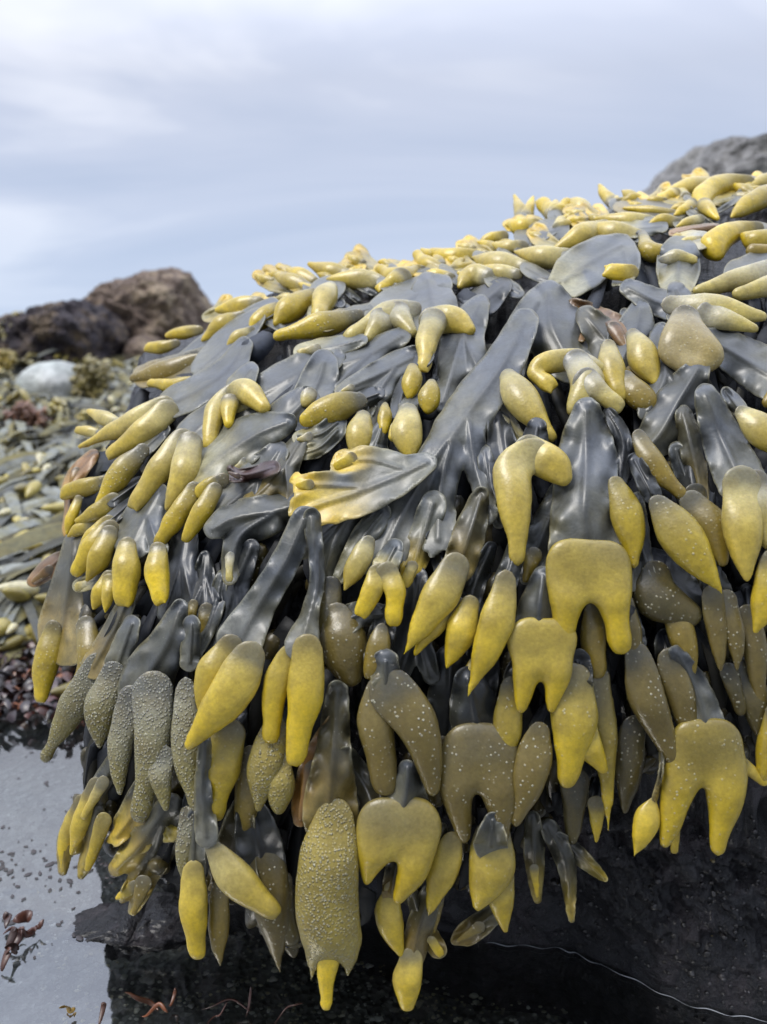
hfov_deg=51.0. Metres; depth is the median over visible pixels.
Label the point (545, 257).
seaweed frond
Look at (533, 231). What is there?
seaweed frond
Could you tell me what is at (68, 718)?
seaweed frond
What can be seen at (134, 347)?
boulder
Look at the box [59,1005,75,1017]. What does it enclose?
red seaweed sprig
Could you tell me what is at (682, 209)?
seaweed frond
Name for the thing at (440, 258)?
seaweed frond
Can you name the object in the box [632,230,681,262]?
seaweed frond
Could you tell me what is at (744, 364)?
seaweed frond
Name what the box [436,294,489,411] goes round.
seaweed frond
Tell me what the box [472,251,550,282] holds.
seaweed frond
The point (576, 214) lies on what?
seaweed frond
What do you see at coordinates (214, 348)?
seaweed frond
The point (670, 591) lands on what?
seaweed frond
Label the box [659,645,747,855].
seaweed frond
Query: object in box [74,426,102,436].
seaweed frond
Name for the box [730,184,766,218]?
seaweed frond
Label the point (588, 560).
seaweed frond
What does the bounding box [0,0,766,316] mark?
sky
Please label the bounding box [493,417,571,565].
seaweed frond
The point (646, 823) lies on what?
seaweed frond
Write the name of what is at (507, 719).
seaweed frond
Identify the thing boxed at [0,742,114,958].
floating flecks
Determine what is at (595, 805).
seaweed frond
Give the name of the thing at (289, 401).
seaweed frond
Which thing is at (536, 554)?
seaweed frond
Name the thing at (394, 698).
seaweed frond
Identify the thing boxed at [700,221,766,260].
seaweed frond
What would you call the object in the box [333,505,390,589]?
seaweed frond
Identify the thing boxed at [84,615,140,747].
seaweed frond
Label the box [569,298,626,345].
seaweed frond
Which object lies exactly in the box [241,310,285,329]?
seaweed frond
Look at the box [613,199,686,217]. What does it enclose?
seaweed frond
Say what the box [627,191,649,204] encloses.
seaweed frond
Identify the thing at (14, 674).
seaweed litter
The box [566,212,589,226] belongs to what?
seaweed frond
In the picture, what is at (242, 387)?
seaweed frond
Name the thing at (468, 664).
seaweed frond
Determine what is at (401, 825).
seaweed frond
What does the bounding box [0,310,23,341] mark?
weed clump
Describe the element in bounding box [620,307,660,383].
seaweed frond
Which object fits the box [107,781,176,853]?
seaweed frond
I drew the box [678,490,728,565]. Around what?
seaweed frond
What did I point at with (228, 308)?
seaweed frond
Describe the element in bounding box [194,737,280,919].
seaweed frond
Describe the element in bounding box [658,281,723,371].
seaweed frond
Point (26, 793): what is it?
ground
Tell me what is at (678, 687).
seaweed frond
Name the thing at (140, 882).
seaweed frond
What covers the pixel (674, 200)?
seaweed frond
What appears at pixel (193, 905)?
seaweed frond
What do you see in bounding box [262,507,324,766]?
seaweed frond
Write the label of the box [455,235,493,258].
seaweed frond
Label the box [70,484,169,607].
seaweed frond
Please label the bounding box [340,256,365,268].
seaweed frond
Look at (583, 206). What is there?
seaweed frond
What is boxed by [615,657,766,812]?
seaweed frond
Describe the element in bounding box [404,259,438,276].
seaweed frond
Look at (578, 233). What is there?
seaweed frond
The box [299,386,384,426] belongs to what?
seaweed frond
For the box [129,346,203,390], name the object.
seaweed frond
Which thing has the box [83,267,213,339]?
boulder
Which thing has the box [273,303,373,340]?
seaweed frond
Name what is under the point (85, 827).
seaweed frond
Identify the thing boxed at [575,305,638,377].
seaweed frond
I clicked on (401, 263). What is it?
seaweed frond
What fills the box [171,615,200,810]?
seaweed frond
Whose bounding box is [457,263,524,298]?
seaweed frond
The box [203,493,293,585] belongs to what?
seaweed frond
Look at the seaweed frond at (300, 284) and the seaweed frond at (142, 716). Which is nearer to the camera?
the seaweed frond at (142, 716)
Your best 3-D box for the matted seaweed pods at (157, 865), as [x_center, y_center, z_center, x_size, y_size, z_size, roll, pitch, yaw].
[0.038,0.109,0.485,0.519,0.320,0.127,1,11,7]
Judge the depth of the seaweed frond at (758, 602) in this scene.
0.42 m
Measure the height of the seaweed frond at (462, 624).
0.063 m
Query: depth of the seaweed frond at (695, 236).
0.60 m
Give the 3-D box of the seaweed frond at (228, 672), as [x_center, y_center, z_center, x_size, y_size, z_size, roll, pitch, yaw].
[-0.070,0.061,0.433,0.080,0.123,0.035,-9,14,-40]
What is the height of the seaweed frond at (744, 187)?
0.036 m
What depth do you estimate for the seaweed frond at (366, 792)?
0.43 m
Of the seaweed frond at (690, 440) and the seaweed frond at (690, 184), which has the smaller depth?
the seaweed frond at (690, 440)
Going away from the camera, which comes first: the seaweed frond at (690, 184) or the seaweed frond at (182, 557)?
the seaweed frond at (182, 557)
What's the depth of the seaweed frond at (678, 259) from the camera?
0.57 m
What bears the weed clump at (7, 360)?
on the beach seaweed at (44, 528)
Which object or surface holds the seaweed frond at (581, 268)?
on the matted seaweed at (280, 624)
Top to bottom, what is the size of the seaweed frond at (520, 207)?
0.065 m
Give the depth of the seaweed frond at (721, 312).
0.51 m
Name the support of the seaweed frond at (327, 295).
on the shore rock
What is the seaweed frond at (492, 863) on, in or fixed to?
hanging from the matted seaweed at (280, 624)
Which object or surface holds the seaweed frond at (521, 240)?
on the shore rock
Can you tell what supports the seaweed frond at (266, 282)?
attached to the shore rock
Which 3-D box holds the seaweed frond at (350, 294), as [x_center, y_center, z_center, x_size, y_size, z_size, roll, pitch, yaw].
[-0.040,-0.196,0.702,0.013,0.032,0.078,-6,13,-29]
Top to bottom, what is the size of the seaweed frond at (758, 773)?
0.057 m
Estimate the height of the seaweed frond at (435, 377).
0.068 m
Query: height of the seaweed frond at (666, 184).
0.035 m
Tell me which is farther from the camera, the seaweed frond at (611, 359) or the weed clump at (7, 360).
the weed clump at (7, 360)
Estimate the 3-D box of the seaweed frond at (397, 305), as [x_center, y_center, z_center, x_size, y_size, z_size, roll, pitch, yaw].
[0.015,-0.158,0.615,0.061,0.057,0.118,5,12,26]
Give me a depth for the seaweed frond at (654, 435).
0.46 m
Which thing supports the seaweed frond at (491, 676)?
hanging from the matted seaweed at (280, 624)
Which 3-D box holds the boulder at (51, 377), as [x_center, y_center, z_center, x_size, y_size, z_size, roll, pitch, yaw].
[-1.202,-0.457,2.967,0.265,0.201,0.350,0,11,0]
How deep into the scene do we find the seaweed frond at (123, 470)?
0.56 m
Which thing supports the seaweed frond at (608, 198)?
on the shore rock
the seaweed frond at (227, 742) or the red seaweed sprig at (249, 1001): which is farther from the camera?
the red seaweed sprig at (249, 1001)
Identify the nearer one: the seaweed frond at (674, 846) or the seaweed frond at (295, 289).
the seaweed frond at (674, 846)
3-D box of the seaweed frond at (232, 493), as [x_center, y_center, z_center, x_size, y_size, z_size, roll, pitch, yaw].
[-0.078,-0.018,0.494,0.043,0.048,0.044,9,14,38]
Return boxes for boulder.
[0,299,130,367]
[15,361,89,399]
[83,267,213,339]
[121,334,162,367]
[642,133,766,194]
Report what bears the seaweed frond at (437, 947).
hanging from the matted seaweed at (280, 624)
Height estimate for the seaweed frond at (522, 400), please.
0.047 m
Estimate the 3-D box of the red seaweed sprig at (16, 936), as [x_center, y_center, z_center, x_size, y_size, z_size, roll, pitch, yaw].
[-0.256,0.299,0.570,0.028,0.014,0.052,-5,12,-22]
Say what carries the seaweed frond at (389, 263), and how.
attached to the shore rock
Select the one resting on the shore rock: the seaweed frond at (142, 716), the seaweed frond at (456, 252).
the seaweed frond at (456, 252)
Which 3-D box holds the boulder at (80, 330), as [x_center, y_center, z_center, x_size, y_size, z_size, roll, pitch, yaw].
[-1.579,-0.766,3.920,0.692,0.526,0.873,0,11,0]
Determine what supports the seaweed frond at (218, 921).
hanging from the matted seaweed at (280, 624)
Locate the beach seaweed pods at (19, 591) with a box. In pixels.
[0,351,138,697]
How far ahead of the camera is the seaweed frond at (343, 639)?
0.43 m
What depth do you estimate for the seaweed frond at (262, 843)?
0.45 m
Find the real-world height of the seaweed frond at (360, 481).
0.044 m
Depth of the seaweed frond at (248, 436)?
0.51 m
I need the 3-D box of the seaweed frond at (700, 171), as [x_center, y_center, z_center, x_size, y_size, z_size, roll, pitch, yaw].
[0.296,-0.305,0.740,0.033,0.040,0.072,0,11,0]
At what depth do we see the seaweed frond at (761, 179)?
0.72 m
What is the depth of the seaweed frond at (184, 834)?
0.45 m
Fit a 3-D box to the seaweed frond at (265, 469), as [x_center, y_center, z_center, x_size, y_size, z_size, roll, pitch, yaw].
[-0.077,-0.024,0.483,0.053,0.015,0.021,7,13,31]
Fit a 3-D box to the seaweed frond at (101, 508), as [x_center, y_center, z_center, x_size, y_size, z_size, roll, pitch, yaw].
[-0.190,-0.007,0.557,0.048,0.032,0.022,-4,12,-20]
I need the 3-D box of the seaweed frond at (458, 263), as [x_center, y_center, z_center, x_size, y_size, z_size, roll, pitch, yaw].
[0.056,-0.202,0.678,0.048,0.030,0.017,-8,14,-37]
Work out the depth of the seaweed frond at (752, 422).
0.45 m
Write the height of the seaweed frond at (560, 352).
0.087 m
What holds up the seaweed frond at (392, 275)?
on the shore rock
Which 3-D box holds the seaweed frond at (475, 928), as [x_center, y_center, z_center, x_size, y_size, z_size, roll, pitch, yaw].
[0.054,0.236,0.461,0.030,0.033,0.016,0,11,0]
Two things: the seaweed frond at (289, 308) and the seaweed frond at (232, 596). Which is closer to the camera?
the seaweed frond at (232, 596)
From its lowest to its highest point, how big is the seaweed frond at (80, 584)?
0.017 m
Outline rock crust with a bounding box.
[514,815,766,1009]
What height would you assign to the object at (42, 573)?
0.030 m
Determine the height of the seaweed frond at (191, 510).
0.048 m
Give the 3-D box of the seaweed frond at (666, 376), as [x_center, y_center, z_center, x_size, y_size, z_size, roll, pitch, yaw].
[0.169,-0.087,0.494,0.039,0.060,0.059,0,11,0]
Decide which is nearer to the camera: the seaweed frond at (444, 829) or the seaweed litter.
the seaweed frond at (444, 829)
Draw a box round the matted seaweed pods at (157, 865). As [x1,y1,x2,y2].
[73,461,766,957]
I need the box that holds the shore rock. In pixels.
[98,207,766,1023]
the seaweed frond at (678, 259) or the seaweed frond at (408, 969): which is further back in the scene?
the seaweed frond at (678, 259)
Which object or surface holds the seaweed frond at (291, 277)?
on the shore rock
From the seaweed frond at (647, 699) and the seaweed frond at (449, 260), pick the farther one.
the seaweed frond at (449, 260)
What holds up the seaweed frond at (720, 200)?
attached to the shore rock
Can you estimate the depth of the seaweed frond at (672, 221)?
0.64 m
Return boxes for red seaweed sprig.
[0,910,43,971]
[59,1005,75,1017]
[98,988,176,1023]
[202,987,302,1023]
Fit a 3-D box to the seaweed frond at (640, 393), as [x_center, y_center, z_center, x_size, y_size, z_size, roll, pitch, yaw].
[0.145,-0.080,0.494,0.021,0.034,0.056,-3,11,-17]
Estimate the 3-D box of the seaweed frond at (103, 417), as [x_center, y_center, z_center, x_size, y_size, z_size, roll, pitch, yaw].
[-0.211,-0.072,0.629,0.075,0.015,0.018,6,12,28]
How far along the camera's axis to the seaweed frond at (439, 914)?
0.45 m
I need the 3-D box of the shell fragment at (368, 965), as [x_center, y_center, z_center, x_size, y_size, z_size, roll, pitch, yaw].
[-0.010,0.343,0.607,0.006,0.003,0.005,0,11,0]
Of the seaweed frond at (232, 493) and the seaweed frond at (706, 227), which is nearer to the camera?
the seaweed frond at (232, 493)
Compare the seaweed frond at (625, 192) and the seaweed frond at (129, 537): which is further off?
the seaweed frond at (625, 192)
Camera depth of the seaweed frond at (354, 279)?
0.69 m
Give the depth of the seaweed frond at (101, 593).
0.50 m
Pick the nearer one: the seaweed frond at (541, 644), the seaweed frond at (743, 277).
the seaweed frond at (541, 644)
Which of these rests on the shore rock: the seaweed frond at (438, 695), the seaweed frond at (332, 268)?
the seaweed frond at (332, 268)
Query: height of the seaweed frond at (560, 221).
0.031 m
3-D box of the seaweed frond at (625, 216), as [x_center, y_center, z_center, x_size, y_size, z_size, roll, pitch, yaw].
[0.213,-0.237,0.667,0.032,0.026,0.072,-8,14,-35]
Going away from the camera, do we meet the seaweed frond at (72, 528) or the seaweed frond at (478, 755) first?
the seaweed frond at (478, 755)
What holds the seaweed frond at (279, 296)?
attached to the shore rock
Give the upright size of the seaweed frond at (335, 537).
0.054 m
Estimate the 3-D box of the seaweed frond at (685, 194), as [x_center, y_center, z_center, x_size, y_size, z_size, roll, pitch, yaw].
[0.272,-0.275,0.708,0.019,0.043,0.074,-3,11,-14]
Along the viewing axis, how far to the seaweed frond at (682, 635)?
0.43 m
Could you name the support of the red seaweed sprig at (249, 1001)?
on the tide pool water
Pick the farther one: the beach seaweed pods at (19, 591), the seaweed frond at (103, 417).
the beach seaweed pods at (19, 591)
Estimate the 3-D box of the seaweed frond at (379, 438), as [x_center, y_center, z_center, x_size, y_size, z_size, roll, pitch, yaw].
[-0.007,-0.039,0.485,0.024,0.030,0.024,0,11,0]
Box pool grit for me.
[36,883,586,1023]
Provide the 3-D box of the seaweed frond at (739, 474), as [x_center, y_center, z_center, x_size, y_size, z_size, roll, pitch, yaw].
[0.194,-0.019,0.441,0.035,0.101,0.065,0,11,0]
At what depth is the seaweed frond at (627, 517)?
0.43 m
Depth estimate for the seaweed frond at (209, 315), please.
0.76 m
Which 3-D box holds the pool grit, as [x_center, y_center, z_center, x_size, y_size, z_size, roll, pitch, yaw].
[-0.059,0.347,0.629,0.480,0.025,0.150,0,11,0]
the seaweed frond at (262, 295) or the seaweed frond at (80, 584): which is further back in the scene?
the seaweed frond at (262, 295)
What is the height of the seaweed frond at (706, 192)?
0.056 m
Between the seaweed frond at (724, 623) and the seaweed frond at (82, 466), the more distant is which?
the seaweed frond at (82, 466)
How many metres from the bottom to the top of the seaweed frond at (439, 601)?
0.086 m
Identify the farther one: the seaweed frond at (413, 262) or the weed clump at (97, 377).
the weed clump at (97, 377)
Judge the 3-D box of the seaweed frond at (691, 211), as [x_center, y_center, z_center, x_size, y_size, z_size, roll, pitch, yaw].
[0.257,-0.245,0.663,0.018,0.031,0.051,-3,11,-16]
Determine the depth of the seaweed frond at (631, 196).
0.72 m
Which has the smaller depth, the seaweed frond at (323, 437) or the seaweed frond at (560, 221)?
the seaweed frond at (323, 437)
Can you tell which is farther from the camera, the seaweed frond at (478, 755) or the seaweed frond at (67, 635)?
the seaweed frond at (67, 635)
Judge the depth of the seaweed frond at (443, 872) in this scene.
0.44 m
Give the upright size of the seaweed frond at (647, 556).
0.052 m
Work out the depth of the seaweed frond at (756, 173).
0.75 m
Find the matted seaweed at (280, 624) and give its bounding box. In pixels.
[80,236,766,947]
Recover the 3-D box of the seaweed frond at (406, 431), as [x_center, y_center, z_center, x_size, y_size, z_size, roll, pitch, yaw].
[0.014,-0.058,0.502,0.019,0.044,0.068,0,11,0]
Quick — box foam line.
[489,942,764,1021]
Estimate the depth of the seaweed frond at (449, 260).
0.69 m
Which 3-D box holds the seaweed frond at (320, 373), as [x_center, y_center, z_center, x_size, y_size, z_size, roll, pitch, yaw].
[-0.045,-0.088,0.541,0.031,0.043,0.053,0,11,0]
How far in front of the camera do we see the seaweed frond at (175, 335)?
0.73 m
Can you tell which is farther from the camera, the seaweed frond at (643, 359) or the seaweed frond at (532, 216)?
the seaweed frond at (532, 216)
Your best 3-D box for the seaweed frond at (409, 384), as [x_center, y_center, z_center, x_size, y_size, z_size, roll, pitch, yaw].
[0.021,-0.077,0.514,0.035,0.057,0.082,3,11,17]
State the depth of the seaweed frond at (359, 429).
0.49 m
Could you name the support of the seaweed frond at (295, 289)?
attached to the shore rock
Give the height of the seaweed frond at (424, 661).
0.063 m
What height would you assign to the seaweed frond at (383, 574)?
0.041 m
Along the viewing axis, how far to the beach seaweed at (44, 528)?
1.80 m
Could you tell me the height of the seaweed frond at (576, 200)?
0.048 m
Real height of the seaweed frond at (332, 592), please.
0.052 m
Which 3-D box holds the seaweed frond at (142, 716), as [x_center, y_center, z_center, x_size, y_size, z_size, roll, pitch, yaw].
[-0.135,0.111,0.457,0.047,0.120,0.043,3,11,14]
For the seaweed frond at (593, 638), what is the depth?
0.43 m
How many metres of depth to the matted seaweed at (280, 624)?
0.47 m
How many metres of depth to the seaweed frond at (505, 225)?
0.75 m
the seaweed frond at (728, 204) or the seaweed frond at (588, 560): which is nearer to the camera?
the seaweed frond at (588, 560)
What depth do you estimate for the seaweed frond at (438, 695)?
0.44 m
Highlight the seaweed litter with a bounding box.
[0,636,84,734]
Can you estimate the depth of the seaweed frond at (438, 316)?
0.56 m
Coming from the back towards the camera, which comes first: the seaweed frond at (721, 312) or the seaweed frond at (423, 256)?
the seaweed frond at (423, 256)
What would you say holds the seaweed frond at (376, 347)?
hanging from the matted seaweed at (280, 624)
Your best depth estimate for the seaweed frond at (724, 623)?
0.43 m
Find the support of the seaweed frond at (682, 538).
attached to the matted seaweed at (280, 624)
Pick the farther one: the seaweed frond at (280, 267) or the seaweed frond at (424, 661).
the seaweed frond at (280, 267)
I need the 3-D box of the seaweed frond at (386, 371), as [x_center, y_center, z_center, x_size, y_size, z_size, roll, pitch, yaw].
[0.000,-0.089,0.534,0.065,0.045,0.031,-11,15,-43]
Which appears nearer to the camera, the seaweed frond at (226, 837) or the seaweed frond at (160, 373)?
the seaweed frond at (226, 837)
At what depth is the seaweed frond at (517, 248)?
0.70 m
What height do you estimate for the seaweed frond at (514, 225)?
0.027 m
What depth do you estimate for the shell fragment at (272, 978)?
0.59 m
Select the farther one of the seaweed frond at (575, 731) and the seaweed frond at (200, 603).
the seaweed frond at (200, 603)
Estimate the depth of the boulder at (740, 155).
3.43 m
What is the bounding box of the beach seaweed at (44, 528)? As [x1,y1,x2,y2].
[0,349,139,667]
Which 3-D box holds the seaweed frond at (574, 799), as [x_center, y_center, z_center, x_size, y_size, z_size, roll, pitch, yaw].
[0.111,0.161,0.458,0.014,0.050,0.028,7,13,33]
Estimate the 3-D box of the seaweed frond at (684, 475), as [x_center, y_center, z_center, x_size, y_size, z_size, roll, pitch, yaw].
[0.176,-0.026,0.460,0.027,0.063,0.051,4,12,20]
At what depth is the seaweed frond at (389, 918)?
0.44 m
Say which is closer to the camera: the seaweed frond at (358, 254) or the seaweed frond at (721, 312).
the seaweed frond at (721, 312)
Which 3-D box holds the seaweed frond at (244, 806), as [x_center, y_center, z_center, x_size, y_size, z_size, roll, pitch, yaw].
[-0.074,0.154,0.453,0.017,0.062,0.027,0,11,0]
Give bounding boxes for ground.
[0,367,572,1023]
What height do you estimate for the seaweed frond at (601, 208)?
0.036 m
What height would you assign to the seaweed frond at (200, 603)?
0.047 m
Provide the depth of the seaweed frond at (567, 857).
0.45 m
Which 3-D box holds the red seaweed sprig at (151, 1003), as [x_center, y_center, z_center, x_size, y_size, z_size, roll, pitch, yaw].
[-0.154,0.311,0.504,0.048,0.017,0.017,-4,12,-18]
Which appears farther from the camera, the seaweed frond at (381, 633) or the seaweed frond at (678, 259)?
the seaweed frond at (678, 259)
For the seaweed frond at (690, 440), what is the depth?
0.45 m
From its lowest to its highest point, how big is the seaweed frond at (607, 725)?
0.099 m
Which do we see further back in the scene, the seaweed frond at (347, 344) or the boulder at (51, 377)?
the boulder at (51, 377)
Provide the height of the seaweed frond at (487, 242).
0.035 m
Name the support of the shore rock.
on the ground
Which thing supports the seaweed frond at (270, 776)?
hanging from the matted seaweed at (280, 624)
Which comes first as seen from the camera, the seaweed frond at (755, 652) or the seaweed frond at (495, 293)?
the seaweed frond at (755, 652)
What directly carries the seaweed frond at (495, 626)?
attached to the matted seaweed at (280, 624)
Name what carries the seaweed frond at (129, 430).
attached to the matted seaweed at (280, 624)
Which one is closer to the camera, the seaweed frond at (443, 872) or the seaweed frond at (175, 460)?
the seaweed frond at (443, 872)
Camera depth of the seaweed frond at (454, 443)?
0.47 m
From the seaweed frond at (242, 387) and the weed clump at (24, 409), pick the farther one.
the weed clump at (24, 409)
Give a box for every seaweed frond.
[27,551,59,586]
[32,535,98,702]
[40,601,135,762]
[56,755,113,878]
[60,474,104,499]
[61,449,99,536]
[64,495,95,536]
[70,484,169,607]
[72,570,104,592]
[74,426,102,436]
[74,476,140,522]
[78,336,252,459]
[78,498,128,547]
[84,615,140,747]
[86,409,118,425]
[91,560,113,612]
[95,426,170,501]
[107,598,187,822]
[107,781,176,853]
[108,792,181,915]
[127,402,207,511]
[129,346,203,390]
[144,325,208,353]
[153,481,222,543]
[157,522,198,619]
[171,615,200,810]
[175,794,193,875]
[179,809,207,959]
[184,506,309,749]
[187,550,221,632]
[190,307,265,374]
[193,411,296,497]
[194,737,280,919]
[200,539,259,657]
[201,295,278,344]
[202,294,232,322]
[202,361,270,446]
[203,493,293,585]
[208,708,247,820]
[208,800,258,891]
[208,881,229,965]
[215,441,288,509]
[226,460,280,482]
[234,733,257,830]
[234,804,299,971]
[235,348,345,418]
[235,385,321,467]
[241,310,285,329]
[243,435,307,499]
[247,705,294,813]
[249,288,345,330]
[251,292,269,298]
[252,264,292,292]
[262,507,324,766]
[265,263,290,276]
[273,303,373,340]
[274,267,317,290]
[275,292,290,299]
[282,286,302,291]
[288,445,436,525]
[291,715,328,826]
[292,418,346,460]
[293,334,367,353]
[293,349,338,406]
[295,680,361,1010]
[298,282,349,307]
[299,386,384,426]
[302,516,363,576]
[307,262,378,295]
[307,276,345,315]
[316,272,361,303]
[319,576,341,640]
[320,601,384,685]
[326,268,396,290]
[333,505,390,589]
[334,327,410,386]
[334,345,416,409]
[338,262,353,268]
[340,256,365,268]
[340,746,380,812]
[343,273,452,341]
[344,244,377,269]
[346,406,375,448]
[354,538,405,626]
[356,759,441,904]
[357,648,441,795]
[363,604,396,679]
[365,308,538,587]
[369,422,388,448]
[373,259,399,269]
[374,862,403,956]
[375,264,429,292]
[377,352,440,441]
[378,259,397,266]
[391,392,421,453]
[391,567,440,685]
[392,884,439,1010]
[396,260,409,266]
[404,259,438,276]
[404,486,488,655]
[407,890,446,958]
[411,271,475,372]
[412,248,472,290]
[425,531,499,695]
[426,823,462,915]
[427,645,467,806]
[430,248,484,260]
[431,333,450,380]
[432,254,456,271]
[433,896,444,933]
[435,823,447,854]
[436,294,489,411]
[440,666,517,842]
[445,247,474,270]
[445,541,496,668]
[450,257,470,270]
[450,906,497,945]
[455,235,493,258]
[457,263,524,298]
[458,277,511,316]
[466,658,470,670]
[468,544,523,695]
[469,812,515,931]
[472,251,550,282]
[477,240,515,255]
[477,411,532,528]
[480,218,569,253]
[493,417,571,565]
[493,660,521,746]
[499,369,556,441]
[500,239,521,249]
[502,214,525,231]
[506,218,547,233]
[507,566,576,712]
[508,280,624,414]
[511,702,552,826]
[513,194,534,215]
[514,245,569,269]
[519,483,552,584]
[523,810,607,922]
[526,214,542,219]
[526,222,558,245]
[535,197,571,228]
[545,216,571,239]
[546,397,631,653]
[548,233,640,297]
[550,648,607,787]
[555,219,667,247]
[560,761,591,844]
[562,197,590,217]
[562,202,597,222]
[563,204,587,215]
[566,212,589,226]
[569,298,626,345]
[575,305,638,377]
[580,603,606,678]
[585,203,609,220]
[587,774,604,842]
[593,653,617,830]
[595,212,672,236]
[598,184,623,209]
[598,332,625,399]
[603,407,644,567]
[607,193,641,213]
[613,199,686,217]
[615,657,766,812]
[616,300,654,379]
[619,278,766,332]
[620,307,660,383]
[621,189,638,199]
[624,370,656,410]
[625,605,675,762]
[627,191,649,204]
[627,452,721,593]
[629,598,641,649]
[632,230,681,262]
[632,364,709,498]
[632,492,655,591]
[632,547,703,625]
[632,751,663,856]
[637,322,674,419]
[647,190,683,203]
[649,181,679,198]
[649,213,704,227]
[654,628,696,724]
[656,235,700,291]
[657,176,708,198]
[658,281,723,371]
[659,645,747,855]
[662,183,691,200]
[665,621,697,673]
[668,223,719,236]
[668,412,714,502]
[670,831,679,853]
[671,201,713,223]
[673,198,717,215]
[675,405,709,499]
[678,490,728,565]
[680,230,706,250]
[681,167,709,179]
[691,173,761,220]
[693,252,766,300]
[694,383,766,580]
[699,558,744,670]
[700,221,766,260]
[708,327,766,407]
[712,191,748,206]
[717,182,758,213]
[719,583,766,715]
[720,386,766,452]
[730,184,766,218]
[733,183,766,206]
[746,707,766,785]
[750,549,766,632]
[751,173,766,185]
[752,171,763,176]
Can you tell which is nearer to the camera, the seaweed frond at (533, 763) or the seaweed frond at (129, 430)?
the seaweed frond at (533, 763)
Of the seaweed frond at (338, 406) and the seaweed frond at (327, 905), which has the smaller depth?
the seaweed frond at (327, 905)
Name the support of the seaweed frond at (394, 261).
attached to the shore rock
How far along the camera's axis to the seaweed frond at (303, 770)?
0.43 m
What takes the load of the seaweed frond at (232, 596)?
hanging from the matted seaweed at (280, 624)
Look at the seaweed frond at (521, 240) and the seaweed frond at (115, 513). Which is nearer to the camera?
the seaweed frond at (115, 513)
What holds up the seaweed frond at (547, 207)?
on the shore rock
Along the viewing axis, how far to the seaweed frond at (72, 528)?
0.57 m
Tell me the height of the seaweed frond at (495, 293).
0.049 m
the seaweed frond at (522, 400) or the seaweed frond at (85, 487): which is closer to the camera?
the seaweed frond at (522, 400)
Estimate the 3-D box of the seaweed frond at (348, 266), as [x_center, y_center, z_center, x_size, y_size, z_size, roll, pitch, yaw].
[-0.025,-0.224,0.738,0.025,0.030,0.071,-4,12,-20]
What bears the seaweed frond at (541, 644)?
attached to the matted seaweed at (280, 624)
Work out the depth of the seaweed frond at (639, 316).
0.52 m
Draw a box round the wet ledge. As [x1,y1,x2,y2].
[65,892,208,961]
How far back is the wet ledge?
0.58 m
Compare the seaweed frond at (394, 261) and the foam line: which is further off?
the seaweed frond at (394, 261)
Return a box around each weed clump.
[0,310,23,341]
[0,348,17,377]
[0,400,53,433]
[69,354,114,399]
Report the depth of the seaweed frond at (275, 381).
0.55 m
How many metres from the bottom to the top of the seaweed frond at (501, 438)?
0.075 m
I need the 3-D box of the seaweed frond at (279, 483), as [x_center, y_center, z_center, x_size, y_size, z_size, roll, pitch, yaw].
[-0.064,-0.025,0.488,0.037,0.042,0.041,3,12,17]

